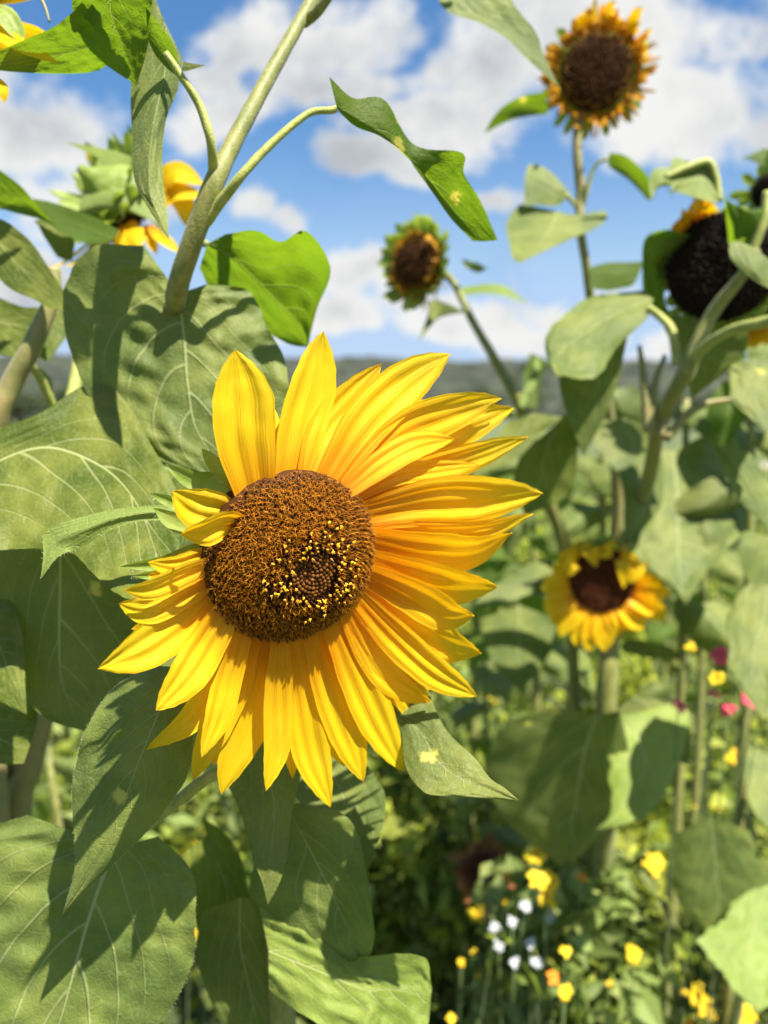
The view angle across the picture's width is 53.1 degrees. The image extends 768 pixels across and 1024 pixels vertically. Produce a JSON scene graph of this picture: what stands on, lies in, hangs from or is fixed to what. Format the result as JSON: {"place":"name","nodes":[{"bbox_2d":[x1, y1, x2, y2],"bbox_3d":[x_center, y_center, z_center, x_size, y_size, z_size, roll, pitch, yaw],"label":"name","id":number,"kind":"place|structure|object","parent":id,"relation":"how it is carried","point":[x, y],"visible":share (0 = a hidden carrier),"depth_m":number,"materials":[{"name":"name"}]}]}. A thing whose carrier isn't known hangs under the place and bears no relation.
{"place":"outdoors","nodes":[
{"label":"outdoors","id":0,"kind":"place"},
{"bbox_2d":[0,354,746,419],"bbox_3d":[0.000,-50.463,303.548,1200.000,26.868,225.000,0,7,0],"label":"hills","id":1,"kind":"structure","parent":0,"point":[457,377],"depth_m":262.19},
{"bbox_2d":[0,0,767,361],"label":"sky","id":2,"kind":"structure","parent":0,"point":[444,76],"materials":[{"name":"blue"}]},
{"bbox_2d":[10,420,767,1023],"bbox_3d":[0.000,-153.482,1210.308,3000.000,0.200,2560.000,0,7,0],"label":"ground","id":3,"kind":"structure","parent":0,"point":[184,1014],"depth_m":2.87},
{"bbox_2d":[0,0,57,102],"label":"sunflower plant","id":4,"kind":"object","parent":3,"relation":"on","point":[14,29],"visible":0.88,"depth_m":0.49,"materials":[{"name":"yellow plant"}]},
{"bbox_2d":[9,384,58,424],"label":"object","id":5,"kind":"object","parent":3,"relation":"on","point":[21,405],"visible":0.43,"depth_m":58.66,"materials":[{"name":"green plant"}]},
{"bbox_2d":[32,747,77,826],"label":"sunflower plant","id":6,"kind":"object","parent":3,"relation":"on","point":[44,809],"visible":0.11,"depth_m":1.11,"materials":[{"name":"green plant"}]},
{"bbox_2d":[45,381,82,403],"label":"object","id":7,"kind":"object","parent":3,"relation":"on","point":[61,393],"visible":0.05,"depth_m":59.51,"materials":[{"name":"green plant"}]},
{"bbox_2d":[0,125,202,822],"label":"sunflower plant","id":8,"kind":"object","parent":3,"relation":"on","point":[108,206],"visible":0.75,"depth_m":0.70,"materials":[{"name":"green plant"}]},
{"bbox_2d":[169,849,183,1023],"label":"wildflower","id":9,"kind":"object","parent":3,"relation":"on","point":[180,852],"visible":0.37,"depth_m":1.32,"materials":[{"name":"green plant"}]},
{"bbox_2d":[183,841,196,1023],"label":"wildflower","id":10,"kind":"object","parent":3,"relation":"on","point":[187,846],"visible":0.21,"depth_m":1.31,"materials":[{"name":"green plant"}]},
{"bbox_2d":[194,929,202,1023],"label":"wildflower","id":11,"kind":"object","parent":3,"relation":"on","point":[196,932],"visible":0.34,"depth_m":1.36,"materials":[{"name":"green plant"}]},
{"bbox_2d":[202,865,303,1023],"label":"sunflower plant","id":12,"kind":"object","parent":3,"relation":"on","point":[205,996],"visible":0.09,"depth_m":1.36,"materials":[{"name":"green plant"}]},
{"bbox_2d":[0,0,558,1023],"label":"sunflower plant","id":13,"kind":"object","parent":3,"relation":"on","point":[280,634],"visible":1,"depth_m":0.49,"materials":[{"name":"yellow plant"}]},
{"bbox_2d":[14,440,767,1023],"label":"undergrowth","id":14,"kind":"object","parent":3,"relation":"on","point":[420,840],"visible":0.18,"depth_m":1.68,"materials":[{"name":"green plant"}]},
{"bbox_2d":[446,1013,455,1023],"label":"wildflower","id":15,"kind":"object","parent":3,"relation":"on","point":[450,1018],"visible":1,"depth_m":1.07,"materials":[{"name":"yellow plant"}]},
{"bbox_2d":[454,905,463,1023],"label":"wildflower","id":16,"kind":"object","parent":3,"relation":"on","point":[459,967],"visible":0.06,"depth_m":1.53,"materials":[{"name":"green plant"}]},
{"bbox_2d":[457,958,463,1023],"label":"wildflower","id":17,"kind":"object","parent":3,"relation":"on","point":[461,962],"visible":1,"depth_m":1.21,"materials":[{"name":"yellow plant"}]},
{"bbox_2d":[457,915,471,1023],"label":"wildflower","id":18,"kind":"object","parent":3,"relation":"on","point":[468,918],"visible":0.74,"depth_m":1.54,"materials":[{"name":"green plant"}]},
{"bbox_2d":[470,948,476,1023],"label":"wildflower","id":19,"kind":"object","parent":3,"relation":"on","point":[474,950],"visible":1,"depth_m":1.23,"materials":[{"name":"plant"}]},
{"bbox_2d":[467,904,482,1023],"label":"wildflower","id":20,"kind":"object","parent":3,"relation":"on","point":[475,914],"visible":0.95,"depth_m":1.43,"materials":[{"name":"plant"}]},
{"bbox_2d":[475,973,480,1023],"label":"wildflower","id":21,"kind":"object","parent":3,"relation":"on","point":[478,976],"visible":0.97,"depth_m":1.30,"materials":[{"name":"green plant"}]},
{"bbox_2d":[377,212,581,931],"bbox_3d":[0.195,0.419,1.330,0.208,1.732,0.420,6,9,37],"label":"sunflower plant","id":22,"kind":"object","parent":3,"relation":"on","point":[413,262],"visible":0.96,"depth_m":1.12,"materials":[{"name":"green plant"}]},
{"bbox_2d":[450,830,514,945],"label":"sunflower plant","id":23,"kind":"object","parent":3,"relation":"on","point":[478,855],"visible":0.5,"depth_m":1.46,"materials":[{"name":"brown plant"}]},
{"bbox_2d":[435,661,530,1023],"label":"sunflower plant","id":24,"kind":"object","parent":3,"relation":"on","point":[496,686],"visible":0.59,"depth_m":1.59,"materials":[{"name":"green plant"}]},
{"bbox_2d":[449,441,519,1002],"bbox_3d":[0.200,0.524,1.799,0.205,1.404,0.274,3,8,21],"label":"sunflower plant","id":25,"kind":"object","parent":3,"relation":"on","point":[498,555],"visible":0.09,"depth_m":1.81,"materials":[{"name":"green plant"}]},
{"bbox_2d":[479,921,500,1023],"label":"wildflower","id":26,"kind":"object","parent":3,"relation":"on","point":[495,927],"visible":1,"depth_m":1.13,"materials":[{"name":"white plant"}]},
{"bbox_2d":[470,386,510,406],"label":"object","id":27,"kind":"object","parent":3,"relation":"on","point":[485,390],"visible":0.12,"depth_m":92.45,"materials":[{"name":"green plant"}]},
{"bbox_2d":[488,695,496,736],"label":"wildflower","id":28,"kind":"object","parent":3,"relation":"on","point":[494,701],"visible":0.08,"depth_m":1.91,"materials":[{"name":"green plant"}]},
{"bbox_2d":[493,939,503,1023],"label":"wildflower","id":29,"kind":"object","parent":3,"relation":"on","point":[499,946],"visible":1,"depth_m":1.12,"materials":[{"name":"white plant"}]},
{"bbox_2d":[502,900,506,999],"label":"wildflower","id":30,"kind":"object","parent":3,"relation":"on","point":[504,902],"visible":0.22,"depth_m":1.48,"materials":[{"name":"green plant"}]},
{"bbox_2d":[494,894,518,1002],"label":"wildflower","id":31,"kind":"object","parent":3,"relation":"on","point":[500,969],"visible":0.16,"depth_m":1.56,"materials":[{"name":"green plant"}]},
{"bbox_2d":[507,979,512,1023],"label":"wildflower","id":32,"kind":"object","parent":3,"relation":"on","point":[510,981],"visible":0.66,"depth_m":1.23,"materials":[{"name":"green plant"}]},
{"bbox_2d":[508,916,517,1023],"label":"wildflower","id":33,"kind":"object","parent":3,"relation":"on","point":[512,921],"visible":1,"depth_m":1.12,"materials":[{"name":"plant"}]},
{"bbox_2d":[509,955,518,1023],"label":"wildflower","id":34,"kind":"object","parent":3,"relation":"on","point":[514,962],"visible":1,"depth_m":1.12,"materials":[{"name":"white plant"}]},
{"bbox_2d":[469,431,567,1019],"bbox_3d":[0.296,0.526,1.668,0.228,1.432,0.179,2,7,12],"label":"sunflower plant","id":35,"kind":"object","parent":3,"relation":"on","point":[555,665],"visible":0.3,"depth_m":1.57,"materials":[{"name":"green plant"}]},
{"bbox_2d":[513,899,530,1023],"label":"wildflower","id":36,"kind":"object","parent":3,"relation":"on","point":[524,906],"visible":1,"depth_m":1.12,"materials":[{"name":"plant"}]},
{"bbox_2d":[524,936,534,1023],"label":"wildflower","id":37,"kind":"object","parent":3,"relation":"on","point":[529,943],"visible":1,"depth_m":1.12,"materials":[{"name":"plant"}]},
{"bbox_2d":[509,358,553,413],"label":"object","id":38,"kind":"object","parent":3,"relation":"on","point":[542,392],"visible":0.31,"depth_m":118.01,"materials":[{"name":"green plant"}]},
{"bbox_2d":[518,846,546,1020],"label":"wildflower","id":39,"kind":"object","parent":3,"relation":"on","point":[535,855],"visible":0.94,"depth_m":1.15,"materials":[{"name":"yellow plant"}]},
{"bbox_2d":[530,956,542,1023],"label":"wildflower","id":40,"kind":"object","parent":3,"relation":"on","point":[537,962],"visible":1,"depth_m":1.12,"materials":[{"name":"white plant"}]},
{"bbox_2d":[527,869,550,1023],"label":"wildflower","id":41,"kind":"object","parent":3,"relation":"on","point":[540,879],"visible":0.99,"depth_m":1.12,"materials":[{"name":"yellow plant"}]},
{"bbox_2d":[536,909,554,1023],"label":"wildflower","id":42,"kind":"object","parent":3,"relation":"on","point":[550,917],"visible":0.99,"depth_m":1.12,"materials":[{"name":"green plant"}]},
{"bbox_2d":[538,888,555,1023],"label":"wildflower","id":43,"kind":"object","parent":3,"relation":"on","point":[545,897],"visible":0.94,"depth_m":1.12,"materials":[{"name":"plant"}]},
{"bbox_2d":[539,868,558,1023],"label":"wildflower","id":44,"kind":"object","parent":3,"relation":"on","point":[553,884],"visible":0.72,"depth_m":1.14,"materials":[{"name":"yellow plant"}]},
{"bbox_2d":[547,970,558,1023],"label":"wildflower","id":45,"kind":"object","parent":3,"relation":"on","point":[553,976],"visible":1,"depth_m":0.96,"materials":[{"name":"orange plant"}]},
{"bbox_2d":[552,399,565,416],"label":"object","id":46,"kind":"object","parent":3,"relation":"on","point":[559,415],"visible":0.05,"depth_m":109.18,"materials":[{"name":"green plant"}]},
{"bbox_2d":[527,454,598,709],"bbox_3d":[0.536,0.490,2.247,0.254,1.357,0.225,0,7,0],"label":"sunflower plant","id":47,"kind":"object","parent":3,"relation":"on","point":[584,462],"visible":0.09,"depth_m":2.21,"materials":[{"name":"green plant"}]},
{"bbox_2d":[558,983,572,1023],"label":"wildflower","id":48,"kind":"object","parent":3,"relation":"on","point":[565,992],"visible":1,"depth_m":0.96,"materials":[{"name":"yellow plant"}]},
{"bbox_2d":[559,946,571,1023],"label":"wildflower","id":49,"kind":"object","parent":3,"relation":"on","point":[565,951],"visible":1,"depth_m":1.03,"materials":[{"name":"yellow plant"}]},
{"bbox_2d":[484,0,661,541],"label":"sunflower plant","id":50,"kind":"object","parent":3,"relation":"on","point":[596,61],"visible":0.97,"depth_m":1.00,"materials":[{"name":"green plant"}]},
{"bbox_2d":[564,872,585,1023],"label":"wildflower","id":51,"kind":"object","parent":3,"relation":"on","point":[581,877],"visible":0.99,"depth_m":1.16,"materials":[{"name":"green plant"}]},
{"bbox_2d":[473,533,691,1013],"bbox_3d":[0.285,0.662,1.224,0.354,1.276,0.398,3,8,20],"label":"sunflower plant","id":52,"kind":"object","parent":3,"relation":"on","point":[576,784],"visible":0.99,"depth_m":1.11,"materials":[{"name":"green plant"}]},
{"bbox_2d":[545,386,641,659],"bbox_3d":[0.379,0.516,1.443,0.241,1.510,0.143,0,7,0],"label":"sunflower plant","id":53,"kind":"object","parent":3,"relation":"on","point":[579,519],"visible":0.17,"depth_m":1.37,"materials":[{"name":"green plant"}]},
{"bbox_2d":[606,980,612,1011],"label":"wildflower","id":54,"kind":"object","parent":3,"relation":"on","point":[609,983],"visible":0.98,"depth_m":1.17,"materials":[{"name":"yellow plant"}]},
{"bbox_2d":[473,149,767,1007],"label":"sunflower plant","id":55,"kind":"object","parent":3,"relation":"on","point":[705,261],"visible":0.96,"depth_m":0.90,"materials":[{"name":"green plant"}]},
{"bbox_2d":[626,944,641,1023],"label":"wildflower","id":56,"kind":"object","parent":3,"relation":"on","point":[633,954],"visible":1,"depth_m":1.02,"materials":[{"name":"yellow plant"}]},
{"bbox_2d":[642,853,664,900],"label":"wildflower","id":57,"kind":"object","parent":3,"relation":"on","point":[655,863],"visible":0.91,"depth_m":1.51,"materials":[{"name":"yellow plant"}]},
{"bbox_2d":[636,386,674,412],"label":"hill","id":58,"kind":"structure","parent":3,"relation":"on","point":[658,400],"depth_m":89.19,"materials":[{"name":"green plant"}]},
{"bbox_2d":[634,585,695,825],"bbox_3d":[0.937,0.528,2.494,0.327,1.221,0.180,-7,10,-43],"label":"sunflower plant","id":59,"kind":"object","parent":3,"relation":"on","point":[662,634],"visible":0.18,"depth_m":2.43,"materials":[{"name":"green plant"}]},
{"bbox_2d":[669,985,673,1023],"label":"wildflower","id":60,"kind":"object","parent":3,"relation":"on","point":[671,1011],"visible":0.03,"depth_m":1.73,"materials":[{"name":"green plant"}]},
{"bbox_2d":[662,699,688,1023],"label":"wildflower","id":61,"kind":"object","parent":3,"relation":"on","point":[680,704],"visible":1,"depth_m":1.09,"materials":[{"name":"green plant"}]},
{"bbox_2d":[658,642,695,998],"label":"wildflower","id":62,"kind":"object","parent":3,"relation":"on","point":[690,645],"visible":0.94,"depth_m":1.19,"materials":[{"name":"green plant"}]},
{"bbox_2d":[669,806,695,1021],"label":"wildflower","id":63,"kind":"object","parent":3,"relation":"on","point":[679,921],"visible":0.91,"depth_m":1.72,"materials":[{"name":"green plant"}]},
{"bbox_2d":[680,989,686,1023],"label":"wildflower","id":64,"kind":"object","parent":3,"relation":"on","point":[684,990],"visible":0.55,"depth_m":1.29,"materials":[{"name":"plant"}]},
{"bbox_2d":[670,392,707,429],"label":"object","id":65,"kind":"object","parent":3,"relation":"on","point":[677,413],"visible":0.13,"depth_m":77.52,"materials":[{"name":"green plant"}]},
{"bbox_2d":[685,1017,694,1023],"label":"wildflower","id":66,"kind":"object","parent":3,"relation":"on","point":[688,1020],"visible":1,"depth_m":1.16,"materials":[{"name":"plant"}]},
{"bbox_2d":[685,981,706,1022],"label":"wildflower","id":67,"kind":"object","parent":3,"relation":"on","point":[703,1000],"visible":0.56,"depth_m":1.25,"materials":[{"name":"yellow plant"}]},
{"bbox_2d":[676,671,724,1023],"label":"wildflower","id":68,"kind":"object","parent":3,"relation":"on","point":[714,679],"visible":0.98,"depth_m":1.13,"materials":[{"name":"plant"}]},
{"bbox_2d":[678,645,727,1023],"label":"wildflower","id":69,"kind":"object","parent":3,"relation":"on","point":[719,655],"visible":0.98,"depth_m":1.15,"materials":[{"name":"green plant"}]},
{"bbox_2d":[660,398,746,1019],"bbox_3d":[0.510,0.548,1.337,0.229,1.475,0.217,-7,10,-43],"label":"sunflower plant","id":70,"kind":"object","parent":3,"relation":"on","point":[701,625],"visible":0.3,"depth_m":1.27,"materials":[{"name":"green plant"}]},
{"bbox_2d":[688,689,721,1017],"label":"wildflower","id":71,"kind":"object","parent":3,"relation":"on","point":[716,694],"visible":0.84,"depth_m":1.18,"materials":[{"name":"green plant"}]},
{"bbox_2d":[671,444,743,1023],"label":"sunflower plant","id":72,"kind":"object","parent":3,"relation":"on","point":[727,569],"visible":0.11,"depth_m":1.66,"materials":[{"name":"green plant"}]},
{"bbox_2d":[699,998,716,1023],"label":"wildflower","id":73,"kind":"object","parent":3,"relation":"on","point":[702,1011],"visible":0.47,"depth_m":1.25,"materials":[{"name":"yellow plant"}]},
{"bbox_2d":[705,1002,710,1023],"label":"wildflower","id":74,"kind":"object","parent":3,"relation":"on","point":[706,1004],"visible":0.57,"depth_m":1.22,"materials":[{"name":"yellow plant"}]},
{"bbox_2d":[710,959,715,1023],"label":"wildflower","id":75,"kind":"object","parent":3,"relation":"on","point":[712,987],"visible":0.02,"depth_m":1.43,"materials":[{"name":"green plant"}]},
{"bbox_2d":[706,808,720,996],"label":"wildflower","id":76,"kind":"object","parent":3,"relation":"on","point":[707,960],"visible":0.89,"depth_m":1.82,"materials":[{"name":"green plant"}]},
{"bbox_2d":[686,537,741,798],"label":"sunflower plant","id":77,"kind":"object","parent":3,"relation":"on","point":[729,592],"visible":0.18,"depth_m":2.62,"materials":[{"name":"green plant"}]},
{"bbox_2d":[696,703,737,1023],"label":"wildflower","id":78,"kind":"object","parent":3,"relation":"on","point":[728,709],"visible":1,"depth_m":1.07,"materials":[{"name":"plant"}]},
{"bbox_2d":[671,749,767,1023],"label":"sunflower plant","id":79,"kind":"object","parent":3,"relation":"on","point":[719,873],"visible":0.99,"depth_m":1.09,"materials":[{"name":"green plant"}]},
{"bbox_2d":[674,343,767,1023],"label":"sunflower plant","id":80,"kind":"object","parent":3,"relation":"on","point":[711,497],"visible":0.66,"depth_m":1.17,"materials":[{"name":"green plant"}]},
{"bbox_2d":[691,389,759,429],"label":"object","id":81,"kind":"object","parent":3,"relation":"on","point":[710,397],"visible":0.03,"depth_m":73.69,"materials":[{"name":"green plant"}]},
{"bbox_2d":[725,748,735,806],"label":"wildflower","id":82,"kind":"object","parent":3,"relation":"on","point":[730,756],"visible":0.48,"depth_m":1.90,"materials":[{"name":"yellow plant"}]},
{"bbox_2d":[710,692,754,1023],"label":"wildflower","id":83,"kind":"object","parent":3,"relation":"on","point":[745,699],"visible":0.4,"depth_m":1.12,"materials":[{"name":"green plant"}]},
{"bbox_2d":[705,715,760,1023],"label":"wildflower","id":84,"kind":"object","parent":3,"relation":"on","point":[708,1006],"visible":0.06,"depth_m":1.13,"materials":[{"name":"green plant"}]},
{"bbox_2d":[713,708,752,1023],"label":"wildflower","id":85,"kind":"object","parent":3,"relation":"on","point":[716,994],"visible":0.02,"depth_m":1.14,"materials":[{"name":"green plant"}]},
{"bbox_2d":[730,673,737,1023],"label":"wildflower","id":86,"kind":"object","parent":3,"relation":"on","point":[734,1015],"visible":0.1,"depth_m":1.13,"materials":[{"name":"green plant"}]},
{"bbox_2d":[740,1003,756,1023],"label":"wildflower","id":87,"kind":"object","parent":3,"relation":"on","point":[748,1014],"visible":0.53,"depth_m":1.25,"materials":[{"name":"yellow plant"}]},
{"bbox_2d":[758,461,767,736],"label":"sunflower plant","id":88,"kind":"object","parent":3,"relation":"on","point":[766,475],"visible":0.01,"depth_m":2.83,"materials":[{"name":"green plant"}]}
]}

